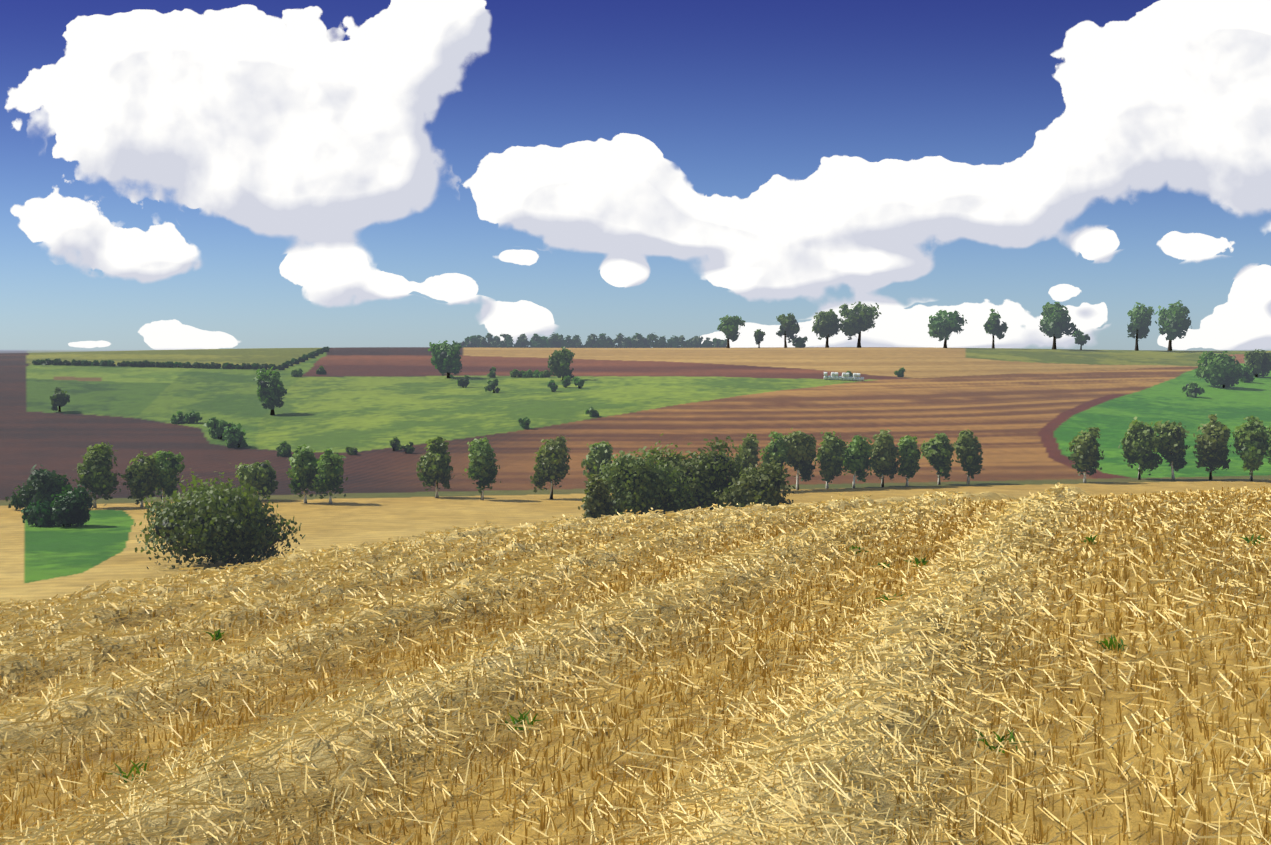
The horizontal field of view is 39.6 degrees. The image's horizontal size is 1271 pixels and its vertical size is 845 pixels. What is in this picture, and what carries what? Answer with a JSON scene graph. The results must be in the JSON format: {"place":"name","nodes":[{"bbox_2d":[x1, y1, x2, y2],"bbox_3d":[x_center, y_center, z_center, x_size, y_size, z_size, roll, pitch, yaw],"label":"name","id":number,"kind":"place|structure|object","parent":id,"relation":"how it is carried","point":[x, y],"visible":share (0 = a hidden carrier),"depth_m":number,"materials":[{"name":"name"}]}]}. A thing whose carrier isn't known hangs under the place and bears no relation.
{"place":"outdoors","nodes":[
{"label":"outdoors","id":0,"kind":"place"},
{"bbox_2d":[0,347,1270,844],"bbox_3d":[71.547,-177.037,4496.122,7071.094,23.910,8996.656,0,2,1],"label":"ground","id":1,"kind":"structure","parent":0,"point":[1024,415],"depth_m":228.10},
{"bbox_2d":[5,464,73,509],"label":"dark bush","id":2,"kind":"object","parent":1,"relation":"on","point":[42,485],"visible":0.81,"depth_m":252.45,"materials":[{"name":"green plant"}]},
{"bbox_2d":[21,501,60,526],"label":"dark bush","id":3,"kind":"object","parent":1,"relation":"on","point":[38,514],"visible":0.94,"depth_m":229.09,"materials":[{"name":"green plant"}]},
{"bbox_2d":[40,358,53,364],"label":"hedge","id":4,"kind":"object","parent":1,"relation":"on","point":[48,361],"visible":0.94,"depth_m":552.01,"materials":[{"name":"green plant"}]},
{"bbox_2d":[50,387,69,411],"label":"meadow tree","id":5,"kind":"object","parent":1,"relation":"on","point":[60,398],"visible":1,"depth_m":431.95,"materials":[{"name":"green plant"}]},
{"bbox_2d":[50,484,92,526],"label":"dark bush","id":6,"kind":"object","parent":1,"relation":"on","point":[69,507],"visible":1,"depth_m":228.01,"materials":[{"name":"green plant"}]},
{"bbox_2d":[75,442,120,507],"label":"birch tree","id":7,"kind":"object","parent":1,"relation":"on","point":[96,476],"visible":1,"depth_m":257.17,"materials":[{"name":"green plant"}]},
{"bbox_2d":[120,450,161,506],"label":"birch tree","id":8,"kind":"object","parent":1,"relation":"on","point":[141,477],"visible":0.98,"depth_m":258.74,"materials":[{"name":"green plant"}]},
{"bbox_2d":[136,360,148,366],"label":"hedge","id":9,"kind":"object","parent":1,"relation":"on","point":[143,363],"visible":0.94,"depth_m":548.56,"materials":[{"name":"green plant"}]},
{"bbox_2d":[151,450,184,503],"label":"birch tree","id":10,"kind":"object","parent":1,"relation":"on","point":[170,468],"visible":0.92,"depth_m":262.63,"materials":[{"name":"green plant"}]},
{"bbox_2d":[170,411,201,423],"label":"bush","id":11,"kind":"object","parent":1,"relation":"on","point":[192,417],"visible":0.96,"depth_m":415.11,"materials":[{"name":"green plant"}]},
{"bbox_2d":[134,471,304,568],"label":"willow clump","id":12,"kind":"object","parent":1,"relation":"on","point":[213,525],"visible":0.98,"depth_m":177.31,"materials":[{"name":"green plant"}]},
{"bbox_2d":[203,417,235,438],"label":"bush","id":13,"kind":"object","parent":1,"relation":"on","point":[217,428],"visible":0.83,"depth_m":382.10,"materials":[{"name":"green plant"}]},
{"bbox_2d":[222,423,247,447],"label":"bush","id":14,"kind":"object","parent":1,"relation":"on","point":[233,437],"visible":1,"depth_m":365.73,"materials":[{"name":"green plant"}]},
{"bbox_2d":[235,460,278,499],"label":"birch tree","id":15,"kind":"object","parent":1,"relation":"on","point":[264,473],"visible":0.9,"depth_m":269.49,"materials":[{"name":"green plant"}]},
{"bbox_2d":[252,366,286,414],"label":"meadow tree","id":16,"kind":"object","parent":1,"relation":"on","point":[272,390],"visible":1,"depth_m":430.15,"materials":[{"name":"green plant"}]},
{"bbox_2d":[276,441,291,456],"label":"bush","id":17,"kind":"object","parent":1,"relation":"on","point":[283,449],"visible":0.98,"depth_m":349.19,"materials":[{"name":"green plant"}]},
{"bbox_2d":[291,368,302,376],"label":"bush","id":18,"kind":"object","parent":1,"relation":"on","point":[296,373],"visible":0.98,"depth_m":533.37,"materials":[{"name":"green plant"}]},
{"bbox_2d":[286,444,319,502],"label":"birch tree","id":19,"kind":"object","parent":1,"relation":"on","point":[303,471],"visible":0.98,"depth_m":265.26,"materials":[{"name":"green plant"}]},
{"bbox_2d":[312,448,347,503],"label":"birch tree","id":20,"kind":"object","parent":1,"relation":"on","point":[331,469],"visible":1,"depth_m":263.51,"materials":[{"name":"green plant"}]},
{"bbox_2d":[345,446,357,454],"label":"bush","id":21,"kind":"object","parent":1,"relation":"on","point":[351,451],"visible":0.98,"depth_m":351.02,"materials":[{"name":"green plant"}]},
{"bbox_2d":[389,437,401,450],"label":"bush","id":22,"kind":"object","parent":1,"relation":"on","point":[395,443],"visible":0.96,"depth_m":356.63,"materials":[{"name":"green plant"}]},
{"bbox_2d":[399,442,414,453],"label":"bush","id":23,"kind":"object","parent":1,"relation":"on","point":[407,448],"visible":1,"depth_m":352.89,"materials":[{"name":"green plant"}]},
{"bbox_2d":[416,436,454,497],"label":"birch tree","id":24,"kind":"object","parent":1,"relation":"on","point":[433,465],"visible":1,"depth_m":275.12,"materials":[{"name":"green plant"}]},
{"bbox_2d":[428,340,461,377],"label":"meadow tree","id":25,"kind":"object","parent":1,"relation":"on","point":[446,358],"visible":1,"depth_m":535.80,"materials":[{"name":"green plant"}]},
{"bbox_2d":[457,375,469,387],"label":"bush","id":26,"kind":"object","parent":1,"relation":"on","point":[464,383],"visible":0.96,"depth_m":502.52,"materials":[{"name":"green plant"}]},
{"bbox_2d":[468,335,485,346],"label":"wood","id":27,"kind":"object","parent":1,"relation":"on","point":[473,339],"visible":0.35,"depth_m":1141.81,"materials":[{"name":"green plant"}]},
{"bbox_2d":[462,437,500,499],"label":"birch tree","id":28,"kind":"object","parent":1,"relation":"on","point":[483,468],"visible":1,"depth_m":270.46,"materials":[{"name":"green plant"}]},
{"bbox_2d":[484,333,496,347],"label":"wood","id":29,"kind":"object","parent":1,"relation":"on","point":[488,336],"visible":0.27,"depth_m":1143.50,"materials":[{"name":"green plant"}]},
{"bbox_2d":[487,367,495,377],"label":"bush","id":30,"kind":"object","parent":1,"relation":"on","point":[492,373],"visible":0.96,"depth_m":539.59,"materials":[{"name":"green plant"}]},
{"bbox_2d":[484,379,500,392],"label":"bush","id":31,"kind":"object","parent":1,"relation":"on","point":[492,385],"visible":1,"depth_m":480.80,"materials":[{"name":"green plant"}]},
{"bbox_2d":[490,336,505,347],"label":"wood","id":32,"kind":"object","parent":1,"relation":"on","point":[497,341],"visible":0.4,"depth_m":1141.68,"materials":[{"name":"green plant"}]},
{"bbox_2d":[505,335,513,347],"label":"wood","id":33,"kind":"object","parent":1,"relation":"on","point":[509,343],"visible":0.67,"depth_m":1141.90,"materials":[{"name":"green plant"}]},
{"bbox_2d":[515,334,528,347],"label":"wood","id":34,"kind":"object","parent":1,"relation":"on","point":[523,340],"visible":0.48,"depth_m":1144.22,"materials":[{"name":"green plant"}]},
{"bbox_2d":[518,417,530,428],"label":"bush","id":35,"kind":"object","parent":1,"relation":"on","point":[524,422],"visible":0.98,"depth_m":388.56,"materials":[{"name":"green plant"}]},
{"bbox_2d":[530,334,543,347],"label":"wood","id":36,"kind":"object","parent":1,"relation":"on","point":[536,340],"visible":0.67,"depth_m":1143.70,"materials":[{"name":"green plant"}]},
{"bbox_2d":[540,336,552,347],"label":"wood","id":37,"kind":"object","parent":1,"relation":"on","point":[544,339],"visible":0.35,"depth_m":1144.36,"materials":[{"name":"green plant"}]},
{"bbox_2d":[530,435,571,498],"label":"birch tree","id":38,"kind":"object","parent":1,"relation":"on","point":[552,459],"visible":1,"depth_m":272.12,"materials":[{"name":"green plant"}]},
{"bbox_2d":[547,380,557,391],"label":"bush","id":39,"kind":"object","parent":1,"relation":"on","point":[552,385],"visible":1,"depth_m":478.21,"materials":[{"name":"green plant"}]},
{"bbox_2d":[543,332,562,347],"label":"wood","id":40,"kind":"object","parent":1,"relation":"on","point":[551,339],"visible":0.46,"depth_m":1144.76,"materials":[{"name":"green plant"}]},
{"bbox_2d":[547,347,574,379],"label":"meadow tree","id":41,"kind":"object","parent":1,"relation":"on","point":[559,362],"visible":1,"depth_m":521.28,"materials":[{"name":"green plant"}]},
{"bbox_2d":[562,375,570,387],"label":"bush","id":42,"kind":"object","parent":1,"relation":"on","point":[566,382],"visible":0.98,"depth_m":492.46,"materials":[{"name":"green plant"}]},
{"bbox_2d":[560,338,574,347],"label":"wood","id":43,"kind":"object","parent":1,"relation":"on","point":[566,344],"visible":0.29,"depth_m":1145.21,"materials":[{"name":"green plant"}]},
{"bbox_2d":[563,335,579,347],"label":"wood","id":44,"kind":"object","parent":1,"relation":"on","point":[568,337],"visible":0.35,"depth_m":1146.38,"materials":[{"name":"green plant"}]},
{"bbox_2d":[572,376,584,388],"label":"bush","id":45,"kind":"object","parent":1,"relation":"on","point":[579,382],"visible":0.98,"depth_m":487.99,"materials":[{"name":"green plant"}]},
{"bbox_2d":[572,337,586,347],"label":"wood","id":46,"kind":"object","parent":1,"relation":"on","point":[578,342],"visible":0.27,"depth_m":1145.49,"materials":[{"name":"green plant"}]},
{"bbox_2d":[583,334,596,347],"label":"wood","id":47,"kind":"object","parent":1,"relation":"on","point":[588,342],"visible":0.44,"depth_m":1145.55,"materials":[{"name":"green plant"}]},
{"bbox_2d":[585,406,598,416],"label":"bush","id":48,"kind":"object","parent":1,"relation":"on","point":[591,411],"visible":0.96,"depth_m":407.08,"materials":[{"name":"green plant"}]},
{"bbox_2d":[586,336,600,347],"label":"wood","id":49,"kind":"object","parent":1,"relation":"on","point":[595,344],"visible":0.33,"depth_m":1144.63,"materials":[{"name":"green plant"}]},
{"bbox_2d":[581,441,612,478],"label":"birch tree","id":50,"kind":"object","parent":1,"relation":"on","point":[597,455],"visible":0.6,"depth_m":278.43,"materials":[{"name":"green plant"}]},
{"bbox_2d":[578,474,616,518],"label":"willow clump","id":51,"kind":"object","parent":1,"relation":"on","point":[598,502],"visible":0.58,"depth_m":199.78,"materials":[{"name":"green plant"}]},
{"bbox_2d":[596,333,606,347],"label":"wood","id":52,"kind":"object","parent":1,"relation":"on","point":[601,340],"visible":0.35,"depth_m":1145.68,"materials":[{"name":"green plant"}]},
{"bbox_2d":[601,336,611,347],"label":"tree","id":53,"kind":"object","parent":1,"relation":"on","point":[607,342],"visible":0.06,"depth_m":1145.23,"materials":[{"name":"green plant"}]},
{"bbox_2d":[608,338,619,347],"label":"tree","id":54,"kind":"object","parent":1,"relation":"on","point":[614,342],"visible":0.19,"depth_m":1146.99,"materials":[{"name":"green plant"}]},
{"bbox_2d":[616,333,630,347],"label":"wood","id":55,"kind":"object","parent":1,"relation":"on","point":[620,336],"visible":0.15,"depth_m":1147.50,"materials":[{"name":"green plant"}]},
{"bbox_2d":[0,482,1270,844],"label":"stubble straw","id":56,"kind":"object","parent":1,"relation":"on","point":[744,762],"visible":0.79,"depth_m":14.61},
{"bbox_2d":[630,333,643,347],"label":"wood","id":57,"kind":"object","parent":1,"relation":"on","point":[633,340],"visible":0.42,"depth_m":1146.24,"materials":[{"name":"green plant"}]},
{"bbox_2d":[633,335,644,347],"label":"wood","id":58,"kind":"object","parent":1,"relation":"on","point":[641,344],"visible":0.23,"depth_m":1145.94,"materials":[{"name":"green plant"}]},
{"bbox_2d":[593,446,697,515],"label":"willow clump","id":59,"kind":"object","parent":1,"relation":"on","point":[639,483],"visible":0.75,"depth_m":202.57,"materials":[{"name":"green plant"}]},
{"bbox_2d":[643,333,658,347],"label":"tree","id":60,"kind":"object","parent":1,"relation":"on","point":[648,342],"visible":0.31,"depth_m":1146.02,"materials":[{"name":"green plant"}]},
{"bbox_2d":[655,339,666,347],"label":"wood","id":61,"kind":"object","parent":1,"relation":"on","point":[661,343],"visible":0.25,"depth_m":1144.53,"materials":[{"name":"green plant"}]},
{"bbox_2d":[664,335,679,347],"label":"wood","id":62,"kind":"object","parent":1,"relation":"on","point":[674,340],"visible":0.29,"depth_m":1146.06,"materials":[{"name":"green plant"}]},
{"bbox_2d":[677,335,687,347],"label":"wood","id":63,"kind":"object","parent":1,"relation":"on","point":[682,343],"visible":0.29,"depth_m":1145.48,"materials":[{"name":"green plant"}]},
{"bbox_2d":[107,534,1264,782],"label":"weed tufts","id":64,"kind":"object","parent":1,"relation":"on","point":[1111,644],"visible":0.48,"depth_m":12.64,"materials":[{"name":"green plant"}]},
{"bbox_2d":[634,433,750,510],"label":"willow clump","id":65,"kind":"object","parent":1,"relation":"on","point":[706,474],"visible":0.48,"depth_m":210.11,"materials":[{"name":"green plant"}]},
{"bbox_2d":[691,336,702,347],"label":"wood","id":66,"kind":"object","parent":1,"relation":"on","point":[696,340],"visible":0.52,"depth_m":1143.60,"materials":[{"name":"green plant"}]},
{"bbox_2d":[698,337,711,347],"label":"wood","id":67,"kind":"object","parent":1,"relation":"on","point":[706,343],"visible":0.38,"depth_m":1145.34,"materials":[{"name":"green plant"}]},
{"bbox_2d":[711,338,726,347],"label":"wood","id":68,"kind":"object","parent":1,"relation":"on","point":[718,343],"visible":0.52,"depth_m":1145.68,"materials":[{"name":"green plant"}]},
{"bbox_2d":[717,315,745,347],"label":"ridge tree","id":69,"kind":"object","parent":1,"relation":"on","point":[728,328],"visible":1,"depth_m":706.90,"materials":[{"name":"green plant"}]},
{"bbox_2d":[734,433,761,475],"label":"birch tree","id":70,"kind":"object","parent":1,"relation":"on","point":[749,448],"visible":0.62,"depth_m":286.02,"materials":[{"name":"green plant"}]},
{"bbox_2d":[712,457,795,509],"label":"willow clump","id":71,"kind":"object","parent":1,"relation":"on","point":[759,484],"visible":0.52,"depth_m":205.60,"materials":[{"name":"green plant"}]},
{"bbox_2d":[754,329,765,347],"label":"ridge tree","id":72,"kind":"object","parent":1,"relation":"on","point":[758,335],"visible":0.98,"depth_m":712.25,"materials":[{"name":"green plant"}]},
{"bbox_2d":[760,431,789,469],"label":"birch tree","id":73,"kind":"object","parent":1,"relation":"on","point":[777,449],"visible":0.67,"depth_m":288.39,"materials":[{"name":"green plant"}]},
{"bbox_2d":[776,313,799,347],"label":"ridge tree","id":74,"kind":"object","parent":1,"relation":"on","point":[789,327],"visible":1,"depth_m":706.49,"materials":[{"name":"green plant"}]},
{"bbox_2d":[783,427,816,489],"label":"birch tree","id":75,"kind":"object","parent":1,"relation":"on","point":[801,454],"visible":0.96,"depth_m":290.24,"materials":[{"name":"green plant"}]},
{"bbox_2d":[792,336,807,347],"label":"dark bush","id":76,"kind":"object","parent":1,"relation":"on","point":[799,342],"visible":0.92,"depth_m":711.73,"materials":[{"name":"green plant"}]},
{"bbox_2d":[812,309,842,347],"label":"ridge tree","id":77,"kind":"object","parent":1,"relation":"on","point":[827,324],"visible":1,"depth_m":707.61,"materials":[{"name":"green plant"}]},
{"bbox_2d":[813,431,850,488],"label":"birch tree","id":78,"kind":"object","parent":1,"relation":"on","point":[830,456],"visible":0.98,"depth_m":291.68,"materials":[{"name":"green plant"}]},
{"bbox_2d":[824,372,863,380],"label":"hay bales","id":79,"kind":"object","parent":1,"relation":"on","point":[845,376],"visible":0.98,"depth_m":520.79,"materials":[{"name":"white"}]},
{"bbox_2d":[841,434,873,487],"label":"birch tree","id":80,"kind":"object","parent":1,"relation":"on","point":[859,452],"visible":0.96,"depth_m":294.74,"materials":[{"name":"green plant"}]},
{"bbox_2d":[839,301,881,347],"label":"ridge tree","id":81,"kind":"object","parent":1,"relation":"on","point":[859,316],"visible":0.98,"depth_m":707.95,"materials":[{"name":"green plant"}]},
{"bbox_2d":[869,429,900,486],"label":"birch tree","id":82,"kind":"object","parent":1,"relation":"on","point":[885,454],"visible":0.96,"depth_m":296.19,"materials":[{"name":"green plant"}]},
{"bbox_2d":[894,367,904,376],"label":"bush","id":83,"kind":"object","parent":1,"relation":"on","point":[900,372],"visible":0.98,"depth_m":543.41,"materials":[{"name":"green plant"}]},
{"bbox_2d":[896,434,920,486],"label":"birch tree","id":84,"kind":"object","parent":1,"relation":"on","point":[909,452],"visible":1,"depth_m":297.66,"materials":[{"name":"green plant"}]},
{"bbox_2d":[920,433,953,484],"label":"birch tree","id":85,"kind":"object","parent":1,"relation":"on","point":[938,451],"visible":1,"depth_m":301.02,"materials":[{"name":"green plant"}]},
{"bbox_2d":[927,309,967,347],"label":"ridge tree","id":86,"kind":"object","parent":1,"relation":"on","point":[942,325],"visible":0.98,"depth_m":729.36,"materials":[{"name":"green plant"}]},
{"bbox_2d":[952,429,984,483],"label":"birch tree","id":87,"kind":"object","parent":1,"relation":"on","point":[967,448],"visible":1,"depth_m":304.04,"materials":[{"name":"green plant"}]},
{"bbox_2d":[983,309,1007,348],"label":"ridge tree","id":88,"kind":"object","parent":1,"relation":"on","point":[992,326],"visible":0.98,"depth_m":747.75,"materials":[{"name":"green plant"}]},
{"bbox_2d":[1039,302,1079,348],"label":"ridge tree","id":89,"kind":"object","parent":1,"relation":"on","point":[1055,324],"visible":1,"depth_m":757.01,"materials":[{"name":"green plant"}]},
{"bbox_2d":[1073,330,1089,349],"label":"ridge tree","id":90,"kind":"object","parent":1,"relation":"on","point":[1080,339],"visible":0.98,"depth_m":765.25,"materials":[{"name":"green plant"}]},
{"bbox_2d":[1066,427,1103,482],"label":"birch tree","id":91,"kind":"object","parent":1,"relation":"on","point":[1085,456],"visible":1,"depth_m":305.38,"materials":[{"name":"green plant"}]},
{"bbox_2d":[1127,302,1154,350],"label":"ridge tree","id":92,"kind":"object","parent":1,"relation":"on","point":[1140,321],"visible":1,"depth_m":772.72,"materials":[{"name":"green plant"}]},
{"bbox_2d":[1118,416,1166,479],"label":"birch tree","id":93,"kind":"object","parent":1,"relation":"on","point":[1140,441],"visible":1,"depth_m":312.83,"materials":[{"name":"green plant"}]},
{"bbox_2d":[1151,420,1189,479],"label":"birch tree","id":94,"kind":"object","parent":1,"relation":"on","point":[1173,448],"visible":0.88,"depth_m":313.41,"materials":[{"name":"green plant"}]},
{"bbox_2d":[1155,300,1190,350],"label":"ridge tree","id":95,"kind":"object","parent":1,"relation":"on","point":[1174,322],"visible":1,"depth_m":775.65,"materials":[{"name":"green plant"}]},
{"bbox_2d":[1181,382,1204,397],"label":"bush","id":96,"kind":"object","parent":1,"relation":"on","point":[1192,389],"visible":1,"depth_m":548.59,"materials":[{"name":"green plant"}]},
{"bbox_2d":[1193,414,1230,479],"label":"birch tree","id":97,"kind":"object","parent":1,"relation":"on","point":[1212,441],"visible":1,"depth_m":312.33,"materials":[{"name":"green plant"}]},
{"bbox_2d":[1194,350,1243,387],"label":"tree","id":98,"kind":"object","parent":1,"relation":"on","point":[1221,369],"visible":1,"depth_m":584.55,"materials":[{"name":"green plant"}]},
{"bbox_2d":[1239,364,1254,382],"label":"bush","id":99,"kind":"object","parent":1,"relation":"on","point":[1247,375],"visible":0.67,"depth_m":608.14,"materials":[{"name":"green plant"}]},
{"bbox_2d":[1231,416,1270,480],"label":"birch tree","id":100,"kind":"object","parent":1,"relation":"on","point":[1251,444],"visible":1,"depth_m":309.40,"materials":[{"name":"green plant"}]},
{"bbox_2d":[1243,349,1270,376],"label":"tree","id":101,"kind":"object","parent":1,"relation":"on","point":[1258,362],"visible":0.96,"depth_m":628.89,"materials":[{"name":"green plant"}]},
{"bbox_2d":[1263,424,1270,464],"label":"birch tree","id":102,"kind":"object","parent":1,"relation":"on","point":[1269,454],"visible":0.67,"depth_m":314.54,"materials":[{"name":"green plant"}]},
{"bbox_2d":[0,0,1270,349],"label":"sky","id":103,"kind":"structure","parent":0,"point":[175,174],"materials":[{"name":"blue"}]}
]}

